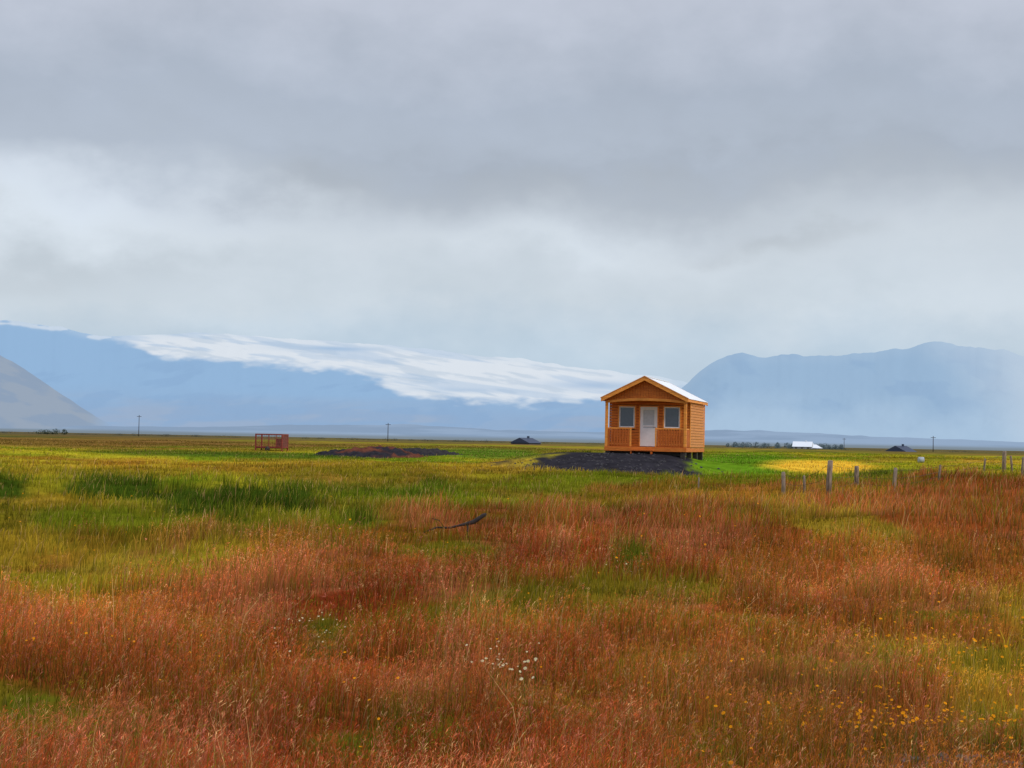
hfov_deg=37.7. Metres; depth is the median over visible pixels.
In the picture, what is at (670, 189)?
sky
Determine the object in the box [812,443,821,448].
farmhouse
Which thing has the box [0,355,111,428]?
hillside
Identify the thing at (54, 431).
distant shrubs
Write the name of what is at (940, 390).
table mountain
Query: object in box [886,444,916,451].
farmhouse
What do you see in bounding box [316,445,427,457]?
spoil heap
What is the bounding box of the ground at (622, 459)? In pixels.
[0,431,1023,767]
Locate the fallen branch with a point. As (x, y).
(477, 519)
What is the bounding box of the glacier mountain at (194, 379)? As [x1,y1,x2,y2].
[0,320,686,431]
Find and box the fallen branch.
[424,513,486,536]
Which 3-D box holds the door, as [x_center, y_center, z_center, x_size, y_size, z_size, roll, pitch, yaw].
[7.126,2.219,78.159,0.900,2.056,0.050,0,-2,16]
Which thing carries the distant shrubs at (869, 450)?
on the ground at (622, 459)
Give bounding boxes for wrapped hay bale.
[918,457,924,462]
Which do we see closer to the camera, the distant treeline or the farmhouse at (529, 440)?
the farmhouse at (529, 440)
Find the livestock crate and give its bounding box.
[255,434,288,450]
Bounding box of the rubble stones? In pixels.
[476,452,721,474]
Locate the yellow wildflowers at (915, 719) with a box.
[3,493,1023,767]
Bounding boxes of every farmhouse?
[509,436,540,444]
[792,440,812,448]
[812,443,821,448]
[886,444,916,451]
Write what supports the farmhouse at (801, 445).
on the ground at (622, 459)
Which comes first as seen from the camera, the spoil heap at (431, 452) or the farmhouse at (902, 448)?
the spoil heap at (431, 452)
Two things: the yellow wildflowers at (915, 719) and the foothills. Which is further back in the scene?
the foothills
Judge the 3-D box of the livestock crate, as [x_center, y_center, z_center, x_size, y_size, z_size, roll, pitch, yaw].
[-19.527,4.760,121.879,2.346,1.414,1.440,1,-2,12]
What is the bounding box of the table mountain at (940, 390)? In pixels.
[681,341,1023,441]
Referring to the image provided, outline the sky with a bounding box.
[0,0,1023,382]
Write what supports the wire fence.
on the ground at (622, 459)
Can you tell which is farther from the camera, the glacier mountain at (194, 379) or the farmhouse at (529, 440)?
the glacier mountain at (194, 379)
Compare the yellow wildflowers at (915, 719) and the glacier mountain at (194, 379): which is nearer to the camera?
the yellow wildflowers at (915, 719)
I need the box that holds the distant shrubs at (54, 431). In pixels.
[35,429,67,434]
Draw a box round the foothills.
[0,424,1023,450]
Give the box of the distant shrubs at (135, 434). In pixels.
[1,431,604,444]
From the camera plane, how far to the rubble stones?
74.28 m
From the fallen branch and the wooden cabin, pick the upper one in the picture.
the wooden cabin
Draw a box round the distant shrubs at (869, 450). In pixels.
[711,447,1021,453]
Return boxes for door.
[640,407,656,445]
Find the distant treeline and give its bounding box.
[726,442,843,448]
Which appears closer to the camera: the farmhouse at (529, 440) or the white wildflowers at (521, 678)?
the white wildflowers at (521, 678)
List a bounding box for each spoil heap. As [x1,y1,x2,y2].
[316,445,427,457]
[395,447,462,455]
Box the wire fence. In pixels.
[698,451,1023,495]
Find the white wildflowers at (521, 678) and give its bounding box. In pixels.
[274,562,626,718]
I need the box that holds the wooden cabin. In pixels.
[600,376,707,459]
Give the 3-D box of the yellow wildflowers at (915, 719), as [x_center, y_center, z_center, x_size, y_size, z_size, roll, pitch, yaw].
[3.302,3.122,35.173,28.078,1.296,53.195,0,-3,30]
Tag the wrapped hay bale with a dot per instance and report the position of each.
(921, 459)
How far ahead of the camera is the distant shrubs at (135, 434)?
696.53 m
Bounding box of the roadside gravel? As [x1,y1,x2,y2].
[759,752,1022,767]

